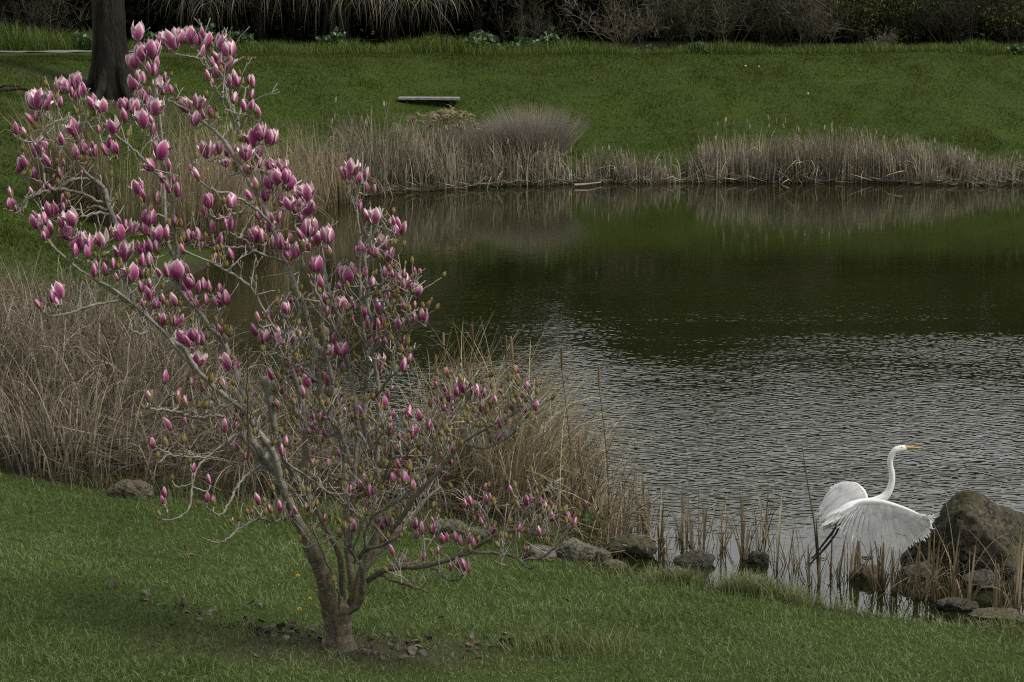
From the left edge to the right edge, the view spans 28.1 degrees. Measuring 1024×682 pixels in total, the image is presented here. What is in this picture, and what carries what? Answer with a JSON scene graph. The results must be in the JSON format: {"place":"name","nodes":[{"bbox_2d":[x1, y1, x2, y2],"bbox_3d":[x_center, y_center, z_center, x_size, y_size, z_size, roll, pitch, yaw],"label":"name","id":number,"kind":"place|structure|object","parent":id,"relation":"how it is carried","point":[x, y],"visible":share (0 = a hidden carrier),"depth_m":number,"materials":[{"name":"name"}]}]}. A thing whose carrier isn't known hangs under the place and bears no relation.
{"place":"outdoors","nodes":[
{"label":"outdoors","id":0,"kind":"place"},
{"bbox_2d":[0,49,132,52],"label":"path","id":1,"kind":"structure","parent":0,"point":[63,51],"depth_m":63.82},
{"bbox_2d":[0,0,1023,681],"bbox_3d":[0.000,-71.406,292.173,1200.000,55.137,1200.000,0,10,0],"label":"ground","id":2,"kind":"structure","parent":0,"point":[734,112],"depth_m":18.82,"materials":[{"name":"plant"}]},
{"bbox_2d":[0,85,29,91],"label":"fallen branch","id":3,"kind":"object","parent":2,"relation":"on","point":[7,88],"visible":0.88,"depth_m":51.39,"materials":[{"name":"wood"}]},
{"bbox_2d":[11,0,71,37],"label":"dense bush","id":4,"kind":"object","parent":2,"relation":"on","point":[22,13],"visible":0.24,"depth_m":76.14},
{"bbox_2d":[0,0,87,33],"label":"evergreen tree","id":5,"kind":"object","parent":2,"relation":"on","point":[6,7],"visible":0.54,"depth_m":74.88,"materials":[{"name":"plant"}]},
{"bbox_2d":[0,0,91,37],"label":"bare shrub","id":6,"kind":"object","parent":2,"relation":"on","point":[43,18],"visible":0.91,"depth_m":69.06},
{"bbox_2d":[73,30,91,49],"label":"mallow plant","id":7,"kind":"object","parent":2,"relation":"on","point":[84,39],"visible":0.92,"depth_m":64.96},
{"bbox_2d":[26,0,196,38],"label":"dense bush","id":8,"kind":"object","parent":2,"relation":"on","point":[85,21],"visible":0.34,"depth_m":76.04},
{"bbox_2d":[85,0,149,109],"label":"willow tree","id":9,"kind":"object","parent":2,"relation":"on","point":[110,70],"visible":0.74,"depth_m":53.94,"materials":[{"name":"brown plant"}]},
{"bbox_2d":[106,478,154,498],"bbox_3d":[-3.620,1.439,19.466,0.458,0.282,0.300,0,10,0],"label":"rock","id":10,"kind":"object","parent":2,"relation":"on","point":[123,488],"visible":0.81,"depth_m":19.36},
{"bbox_2d":[75,0,203,39],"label":"evergreen tree","id":11,"kind":"object","parent":2,"relation":"on","point":[132,4],"visible":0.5,"depth_m":75.89,"materials":[{"name":"plant"}]},
{"bbox_2d":[139,30,163,42],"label":"mallow plant","id":12,"kind":"object","parent":2,"relation":"on","point":[150,35],"visible":0.3,"depth_m":65.91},
{"bbox_2d":[0,82,369,255],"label":"tall reeds","id":13,"kind":"object","parent":2,"relation":"on","point":[326,194],"visible":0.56,"depth_m":39.58,"materials":[{"name":"plant"}]},
{"bbox_2d":[125,0,271,36],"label":"dense bush","id":14,"kind":"object","parent":2,"relation":"on","point":[172,19],"visible":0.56,"depth_m":76.30,"materials":[{"name":"plant"}]},
{"bbox_2d":[194,23,215,42],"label":"mallow plant","id":15,"kind":"object","parent":2,"relation":"on","point":[210,29],"visible":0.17,"depth_m":68.25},
{"bbox_2d":[223,29,255,46],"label":"mallow plant","id":16,"kind":"object","parent":2,"relation":"on","point":[235,35],"visible":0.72,"depth_m":67.03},
{"bbox_2d":[0,246,512,521],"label":"reed thicket","id":17,"kind":"object","parent":2,"relation":"on","point":[48,366],"visible":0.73,"depth_m":21.27,"materials":[{"name":"plant"}]},
{"bbox_2d":[253,0,317,40],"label":"evergreen tree","id":18,"kind":"object","parent":2,"relation":"on","point":[263,36],"visible":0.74,"depth_m":74.95,"materials":[{"name":"plant"}]},
{"bbox_2d":[3,18,587,651],"bbox_3d":[-1.450,0.051,14.522,3.953,4.610,2.273,0,10,0],"label":"magnolia tree","id":19,"kind":"object","parent":2,"relation":"on","point":[337,618],"visible":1,"depth_m":14.38,"materials":[{"name":"pink plant"}]},
{"bbox_2d":[229,0,380,41],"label":"dense bush","id":20,"kind":"object","parent":2,"relation":"on","point":[296,32],"visible":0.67,"depth_m":75.85,"materials":[{"name":"plant"}]},
{"bbox_2d":[138,0,510,44],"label":"willow tree","id":21,"kind":"object","parent":2,"relation":"on","point":[337,13],"visible":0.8,"depth_m":71.31,"materials":[{"name":"green plant"}]},
{"bbox_2d":[315,26,345,45],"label":"mallow plant","id":22,"kind":"object","parent":2,"relation":"on","point":[329,39],"visible":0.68,"depth_m":68.29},
{"bbox_2d":[320,0,504,41],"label":"dense bush","id":23,"kind":"object","parent":2,"relation":"on","point":[409,28],"visible":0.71,"depth_m":76.18,"materials":[{"name":"plant"}]},
{"bbox_2d":[384,0,455,43],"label":"evergreen tree","id":24,"kind":"object","parent":2,"relation":"on","point":[390,36],"visible":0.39,"depth_m":73.98,"materials":[{"name":"plant"}]},
{"bbox_2d":[257,97,594,197],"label":"cattail bed","id":25,"kind":"object","parent":2,"relation":"on","point":[415,167],"visible":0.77,"depth_m":53.04,"materials":[{"name":"plant"}]},
{"bbox_2d":[398,97,459,108],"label":"bench","id":26,"kind":"object","parent":2,"relation":"on","point":[407,99],"visible":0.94,"depth_m":58.94,"materials":[{"name":"grey wood"}]},
{"bbox_2d":[429,518,467,535],"bbox_3d":[-0.561,1.734,18.821,0.404,0.220,0.241,0,10,0],"label":"rock","id":27,"kind":"object","parent":2,"relation":"on","point":[447,523],"visible":0.45,"depth_m":18.73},
{"bbox_2d":[392,104,511,166],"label":"plume grass","id":28,"kind":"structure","parent":2,"relation":"on","point":[445,116],"depth_m":54.81,"materials":[{"name":"plant"}]},
{"bbox_2d":[427,0,497,34],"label":"evergreen tree","id":29,"kind":"object","parent":2,"relation":"on","point":[477,18],"visible":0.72,"depth_m":73.92,"materials":[{"name":"plant"}]},
{"bbox_2d":[449,362,480,498],"bbox_3d":[-0.517,0.902,20.123,0.585,1.479,0.297,5,11,26],"label":"cattail","id":30,"kind":"object","parent":2,"relation":"on","point":[457,416],"visible":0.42,"depth_m":19.93},
{"bbox_2d":[465,527,490,540],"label":"rock","id":31,"kind":"object","parent":2,"relation":"on","point":[479,532],"visible":0.38,"depth_m":18.61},
{"bbox_2d":[464,29,502,50],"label":"mallow plant","id":32,"kind":"object","parent":2,"relation":"on","point":[483,36],"visible":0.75,"depth_m":66.24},
{"bbox_2d":[470,324,502,481],"bbox_3d":[-0.223,0.772,19.956,0.574,1.955,0.444,5,11,25],"label":"cattail","id":33,"kind":"object","parent":2,"relation":"on","point":[472,335],"visible":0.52,"depth_m":19.77},
{"bbox_2d":[453,114,530,161],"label":"grass clump","id":34,"kind":"object","parent":2,"relation":"on","point":[499,130],"visible":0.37,"depth_m":55.10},
{"bbox_2d":[322,309,688,558],"bbox_3d":[-0.109,0.886,20.154,3.536,2.419,4.857,0,10,0],"label":"reed bed","id":35,"kind":"object","parent":2,"relation":"on","point":[504,454],"visible":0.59,"depth_m":19.42,"materials":[{"name":"plant"}]},
{"bbox_2d":[429,0,581,41],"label":"dense bush","id":36,"kind":"object","parent":2,"relation":"on","point":[489,25],"visible":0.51,"depth_m":75.96,"materials":[{"name":"plant"}]},
{"bbox_2d":[0,48,1023,316],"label":"lawn grass","id":37,"kind":"structure","parent":2,"relation":"on","point":[46,60],"depth_m":59.56,"materials":[{"name":"plant"}]},
{"bbox_2d":[0,17,1023,55],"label":"verge grass","id":38,"kind":"structure","parent":2,"relation":"on","point":[11,40],"depth_m":65.31,"materials":[{"name":"plant"}]},
{"bbox_2d":[502,34,532,49],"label":"mallow plant","id":39,"kind":"object","parent":2,"relation":"on","point":[521,39],"visible":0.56,"depth_m":66.56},
{"bbox_2d":[495,335,542,464],"bbox_3d":[0.029,0.902,19.450,0.395,1.939,1.046,3,10,17],"label":"cattail","id":40,"kind":"object","parent":2,"relation":"on","point":[509,389],"visible":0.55,"depth_m":19.38},
{"bbox_2d":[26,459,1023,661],"bbox_3d":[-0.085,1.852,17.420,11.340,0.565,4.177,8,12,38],"label":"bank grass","id":41,"kind":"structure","parent":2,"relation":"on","point":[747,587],"depth_m":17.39,"materials":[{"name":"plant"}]},
{"bbox_2d":[471,0,579,45],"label":"bare shrub","id":42,"kind":"object","parent":2,"relation":"on","point":[536,29],"visible":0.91,"depth_m":69.99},
{"bbox_2d":[510,336,540,469],"bbox_3d":[0.230,0.903,19.439,0.526,1.939,0.478,-6,11,-31],"label":"cattail","id":43,"kind":"object","parent":2,"relation":"on","point":[511,349],"visible":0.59,"depth_m":19.22},
{"bbox_2d":[476,98,595,165],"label":"grass clump","id":44,"kind":"object","parent":2,"relation":"on","point":[549,129],"visible":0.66,"depth_m":55.10,"materials":[{"name":"plant"}]},
{"bbox_2d":[520,543,556,561],"bbox_3d":[0.236,1.900,18.039,0.316,0.216,0.200,4,10,23],"label":"rock","id":45,"kind":"object","parent":2,"relation":"on","point":[533,552],"visible":0.65,"depth_m":17.97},
{"bbox_2d":[532,26,563,49],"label":"mallow plant","id":46,"kind":"object","parent":2,"relation":"on","point":[548,38],"visible":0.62,"depth_m":66.23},
{"bbox_2d":[532,0,589,40],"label":"evergreen tree","id":47,"kind":"object","parent":2,"relation":"on","point":[547,7],"visible":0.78,"depth_m":73.06,"materials":[{"name":"plant"}]},
{"bbox_2d":[553,537,605,565],"bbox_3d":[0.597,1.893,18.216,0.423,0.293,0.350,6,11,32],"label":"rock","id":48,"kind":"object","parent":2,"relation":"on","point":[572,546],"visible":0.74,"depth_m":18.10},
{"bbox_2d":[596,550,612,563],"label":"rock","id":49,"kind":"object","parent":2,"relation":"on","point":[609,556],"visible":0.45,"depth_m":18.22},
{"bbox_2d":[534,0,705,48],"bbox_3d":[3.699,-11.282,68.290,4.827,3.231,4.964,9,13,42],"label":"bare shrub","id":50,"kind":"object","parent":2,"relation":"on","point":[643,27],"visible":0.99,"depth_m":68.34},
{"bbox_2d":[552,143,709,184],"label":"reeds","id":51,"kind":"object","parent":2,"relation":"on","point":[630,175],"visible":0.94,"depth_m":54.90,"materials":[{"name":"plant"}]},
{"bbox_2d":[591,0,674,41],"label":"evergreen tree","id":52,"kind":"object","parent":2,"relation":"on","point":[626,8],"visible":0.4,"depth_m":73.89,"materials":[{"name":"plant"}]},
{"bbox_2d":[635,43,655,52],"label":"mallow plant","id":53,"kind":"object","parent":2,"relation":"on","point":[646,46],"visible":0.52,"depth_m":66.22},
{"bbox_2d":[661,0,672,40],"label":"evergreen tree","id":54,"kind":"object","parent":2,"relation":"on","point":[663,39],"visible":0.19,"depth_m":75.49,"materials":[{"name":"plant"}]},
{"bbox_2d":[611,0,759,49],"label":"bare shrub","id":55,"kind":"object","parent":2,"relation":"on","point":[671,26],"visible":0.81,"depth_m":68.98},
{"bbox_2d":[687,40,709,52],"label":"mallow plant","id":56,"kind":"object","parent":2,"relation":"on","point":[698,46],"visible":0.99,"depth_m":65.12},
{"bbox_2d":[636,0,779,41],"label":"dense bush","id":57,"kind":"object","parent":2,"relation":"on","point":[710,38],"visible":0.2,"depth_m":76.18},
{"bbox_2d":[670,0,772,47],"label":"bare shrub","id":58,"kind":"object","parent":2,"relation":"on","point":[719,16],"visible":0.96,"depth_m":68.50,"materials":[{"name":"brown plant"}]},
{"bbox_2d":[712,0,735,41],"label":"evergreen tree","id":59,"kind":"object","parent":2,"relation":"on","point":[731,35],"visible":0.25,"depth_m":75.00,"materials":[{"name":"plant"}]},
{"bbox_2d":[715,0,839,47],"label":"bare shrub","id":60,"kind":"object","parent":2,"relation":"on","point":[767,23],"visible":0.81,"depth_m":68.98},
{"bbox_2d":[755,0,866,47],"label":"bare shrub","id":61,"kind":"object","parent":2,"relation":"on","point":[818,11],"visible":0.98,"depth_m":68.20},
{"bbox_2d":[748,0,893,41],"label":"dense bush","id":62,"kind":"object","parent":2,"relation":"on","point":[828,38],"visible":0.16,"depth_m":76.10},
{"bbox_2d":[691,115,958,184],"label":"cattail bed","id":63,"kind":"object","parent":2,"relation":"on","point":[821,163],"visible":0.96,"depth_m":54.78,"materials":[{"name":"plant"}]},
{"bbox_2d":[797,0,909,41],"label":"evergreen tree","id":64,"kind":"object","parent":2,"relation":"on","point":[845,37],"visible":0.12,"depth_m":75.00,"materials":[{"name":"plant"}]},
{"bbox_2d":[808,0,941,47],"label":"leafy bush","id":65,"kind":"object","parent":2,"relation":"on","point":[862,16],"visible":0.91,"depth_m":68.86,"materials":[{"name":"green plant"}]},
{"bbox_2d":[864,23,906,47],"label":"plant","id":66,"kind":"object","parent":2,"relation":"on","point":[892,39],"visible":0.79,"depth_m":67.44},
{"bbox_2d":[866,0,961,46],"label":"leafy bush","id":67,"kind":"object","parent":2,"relation":"on","point":[903,27],"visible":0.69,"depth_m":69.72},
{"bbox_2d":[866,0,995,41],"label":"dense bush","id":68,"kind":"object","parent":2,"relation":"on","point":[927,34],"visible":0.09,"depth_m":76.09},
{"bbox_2d":[884,0,1017,46],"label":"bare shrub","id":69,"kind":"object","parent":2,"relation":"on","point":[963,23],"visible":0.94,"depth_m":68.85,"materials":[{"name":"plant"}]},
{"bbox_2d":[934,144,1023,185],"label":"reeds","id":70,"kind":"object","parent":2,"relation":"on","point":[967,170],"visible":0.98,"depth_m":54.44,"materials":[{"name":"plant"}]},
{"bbox_2d":[956,0,1023,41],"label":"dense bush","id":71,"kind":"object","parent":2,"relation":"on","point":[992,35],"visible":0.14,"depth_m":76.09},
{"bbox_2d":[965,0,1023,45],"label":"leafy bush","id":72,"kind":"object","parent":2,"relation":"on","point":[1006,15],"visible":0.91,"depth_m":68.88,"materials":[{"name":"green plant"}]},
{"bbox_2d":[1007,44,1023,53],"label":"mallow plant","id":73,"kind":"object","parent":2,"relation":"on","point":[1014,47],"visible":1,"depth_m":65.03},
{"bbox_2d":[139,182,1023,634],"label":"water","id":74,"kind":"structure","parent":0,"point":[839,332],"depth_m":31.11,"materials":[{"name":"black liquid"}]},
{"bbox_2d":[553,346,590,534],"bbox_3d":[0.474,0.981,19.130,0.730,1.930,0.454,-6,11,-32],"label":"cattail","id":75,"kind":"object","parent":74,"relation":"in","point":[561,355],"visible":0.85,"depth_m":19.02},
{"bbox_2d":[564,423,618,535],"bbox_3d":[0.759,1.343,18.861,0.751,1.274,0.639,4,10,23],"label":"cattail","id":76,"kind":"object","parent":74,"relation":"in","point":[579,446],"visible":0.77,"depth_m":18.97},
{"bbox_2d":[575,504,609,545],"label":"leafy plant","id":77,"kind":"object","parent":74,"relation":"on","point":[587,518],"visible":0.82,"depth_m":18.62,"materials":[{"name":"green plant"}]},
{"bbox_2d":[598,559,627,568],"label":"rock","id":78,"kind":"object","parent":74,"relation":"on","point":[614,561],"visible":0.52,"depth_m":18.08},
{"bbox_2d":[595,365,639,536],"bbox_3d":[0.922,1.077,18.967,0.314,1.755,0.784,-7,12,-35],"label":"cattail","id":79,"kind":"object","parent":74,"relation":"in","point":[599,373],"visible":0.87,"depth_m":18.90},
{"bbox_2d":[607,534,657,558],"bbox_3d":[1.083,1.890,18.474,0.464,0.305,0.272,0,10,0],"label":"rock","id":80,"kind":"object","parent":74,"relation":"in","point":[635,545],"visible":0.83,"depth_m":18.38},
{"bbox_2d":[603,459,680,538],"bbox_3d":[1.218,1.469,19.121,0.833,1.012,0.912,5,11,25],"label":"reed clump","id":81,"kind":"object","parent":74,"relation":"in","point":[622,507],"visible":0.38,"depth_m":19.22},
{"bbox_2d":[605,443,689,537],"bbox_3d":[1.184,1.397,19.071,0.795,1.169,0.919,7,12,36],"label":"reed clump","id":82,"kind":"object","parent":74,"relation":"in","point":[648,525],"visible":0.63,"depth_m":19.04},
{"bbox_2d":[654,525,675,563],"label":"reed clump","id":83,"kind":"object","parent":74,"relation":"in","point":[664,557],"visible":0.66,"depth_m":18.23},
{"bbox_2d":[631,474,701,553],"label":"reed clump","id":84,"kind":"object","parent":74,"relation":"in","point":[659,535],"visible":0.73,"depth_m":18.55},
{"bbox_2d":[659,498,720,553],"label":"reed clump","id":85,"kind":"object","parent":74,"relation":"in","point":[687,542],"visible":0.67,"depth_m":18.59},
{"bbox_2d":[667,487,714,537],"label":"reed clump","id":86,"kind":"object","parent":74,"relation":"in","point":[679,531],"visible":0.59,"depth_m":19.06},
{"bbox_2d":[673,549,715,567],"bbox_3d":[1.622,1.959,18.200,0.383,0.208,0.275,0,10,0],"label":"rock","id":87,"kind":"object","parent":74,"relation":"in","point":[700,557],"visible":0.82,"depth_m":18.12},
{"bbox_2d":[672,479,748,555],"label":"reed clump","id":88,"kind":"object","parent":74,"relation":"in","point":[700,545],"visible":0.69,"depth_m":18.46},
{"bbox_2d":[674,469,764,552],"bbox_3d":[1.859,1.605,18.781,0.954,0.856,0.702,2,10,11],"label":"reed clump","id":89,"kind":"object","parent":74,"relation":"in","point":[721,540],"visible":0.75,"depth_m":18.77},
{"bbox_2d":[704,474,796,559],"bbox_3d":[2.075,1.680,18.316,0.926,0.864,0.799,-5,11,-27],"label":"reed clump","id":90,"kind":"object","parent":74,"relation":"in","point":[743,552],"visible":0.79,"depth_m":18.32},
{"bbox_2d":[747,550,768,563],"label":"rock","id":91,"kind":"object","parent":74,"relation":"in","point":[757,557],"visible":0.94,"depth_m":18.21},
{"bbox_2d":[737,457,801,553],"bbox_3d":[2.276,1.558,18.390,1.041,1.126,0.663,-5,11,-25],"label":"reed clump","id":92,"kind":"object","parent":74,"relation":"in","point":[765,538],"visible":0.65,"depth_m":18.51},
{"bbox_2d":[751,485,813,569],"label":"reed clump","id":93,"kind":"object","parent":74,"relation":"in","point":[777,543],"visible":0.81,"depth_m":18.03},
{"bbox_2d":[760,511,825,568],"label":"reed clump","id":94,"kind":"object","parent":74,"relation":"in","point":[790,559],"visible":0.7,"depth_m":18.11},
{"bbox_2d":[797,446,818,580],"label":"reed stalk","id":95,"kind":"object","parent":74,"relation":"in","point":[816,540],"visible":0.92,"depth_m":17.58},
{"bbox_2d":[788,526,851,585],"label":"reed clump","id":96,"kind":"object","parent":74,"relation":"in","point":[808,570],"visible":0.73,"depth_m":17.54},
{"bbox_2d":[819,533,848,578],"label":"reed clump","id":97,"kind":"object","parent":74,"relation":"in","point":[839,568],"visible":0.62,"depth_m":17.76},
{"bbox_2d":[819,526,851,573],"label":"reed clump","id":98,"kind":"object","parent":74,"relation":"in","point":[831,565],"visible":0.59,"depth_m":17.88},
{"bbox_2d":[803,532,876,579],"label":"reed clump","id":99,"kind":"object","parent":74,"relation":"in","point":[851,569],"visible":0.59,"depth_m":17.74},
{"bbox_2d":[839,537,879,567],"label":"reed clump","id":100,"kind":"object","parent":74,"relation":"in","point":[859,552],"visible":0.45,"depth_m":17.86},
{"bbox_2d":[851,564,886,581],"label":"rock","id":101,"kind":"object","parent":74,"relation":"in","point":[859,574],"visible":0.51,"depth_m":17.69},
{"bbox_2d":[843,533,909,591],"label":"reed clump","id":102,"kind":"object","parent":74,"relation":"in","point":[880,580],"visible":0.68,"depth_m":17.38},
{"bbox_2d":[848,541,934,594],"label":"reed clump","id":103,"kind":"object","parent":74,"relation":"in","point":[894,579],"visible":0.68,"depth_m":17.34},
{"bbox_2d":[896,560,938,583],"bbox_3d":[3.499,2.040,17.689,0.369,0.311,0.239,0,10,0],"label":"rock","id":104,"kind":"object","parent":74,"relation":"in","point":[923,563],"visible":0.27,"depth_m":17.59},
{"bbox_2d":[866,533,975,601],"bbox_3d":[3.441,1.974,17.159,1.170,0.745,0.566,-5,11,-27],"label":"reed clump","id":105,"kind":"object","parent":74,"relation":"in","point":[916,587],"visible":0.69,"depth_m":17.17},
{"bbox_2d":[887,497,992,603],"bbox_3d":[3.488,1.802,17.042,0.961,1.074,0.844,-4,10,-21],"label":"reed clump","id":106,"kind":"object","parent":74,"relation":"in","point":[934,589],"visible":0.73,"depth_m":17.10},
{"bbox_2d":[904,493,1003,604],"bbox_3d":[3.623,1.833,17.090,1.014,0.972,0.898,5,11,27],"label":"reed clump","id":107,"kind":"object","parent":74,"relation":"in","point":[953,570],"visible":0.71,"depth_m":17.00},
{"bbox_2d":[935,597,978,611],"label":"rock","id":108,"kind":"object","parent":74,"relation":"on","point":[955,604],"visible":0.98,"depth_m":16.82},
{"bbox_2d":[900,490,1023,584],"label":"boulder","id":109,"kind":"object","parent":74,"relation":"in","point":[989,520],"visible":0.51,"depth_m":17.85,"materials":[{"name":"stone"}]},
{"bbox_2d":[934,525,1014,600],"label":"reed clump","id":110,"kind":"object","parent":74,"relation":"in","point":[969,584],"visible":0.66,"depth_m":17.05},
{"bbox_2d":[960,569,1003,589],"bbox_3d":[4.015,2.074,17.512,0.336,0.238,0.268,7,12,35],"label":"rock","id":111,"kind":"object","parent":74,"relation":"in","point":[985,576],"visible":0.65,"depth_m":17.46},
{"bbox_2d":[962,525,1023,619],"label":"reed clump","id":112,"kind":"object","parent":74,"relation":"in","point":[1018,583],"visible":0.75,"depth_m":16.89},
{"bbox_2d":[968,607,1018,618],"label":"rock","id":113,"kind":"object","parent":74,"relation":"in","point":[977,612],"visible":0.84,"depth_m":16.68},
{"bbox_2d":[966,547,1023,608],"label":"reed clump","id":114,"kind":"object","parent":74,"relation":"in","point":[995,600],"visible":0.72,"depth_m":16.85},
{"bbox_2d":[1001,612,1023,622],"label":"rock","id":115,"kind":"object","parent":74,"relation":"on","point":[1020,615],"visible":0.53,"depth_m":16.52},
{"bbox_2d":[807,445,934,566],"bbox_3d":[3.098,1.410,17.338,1.194,1.060,0.639,5,11,29],"label":"egret","id":116,"kind":"object","parent":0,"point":[849,504],"visible":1,"depth_m":17.18,"materials":[{"name":"white"}]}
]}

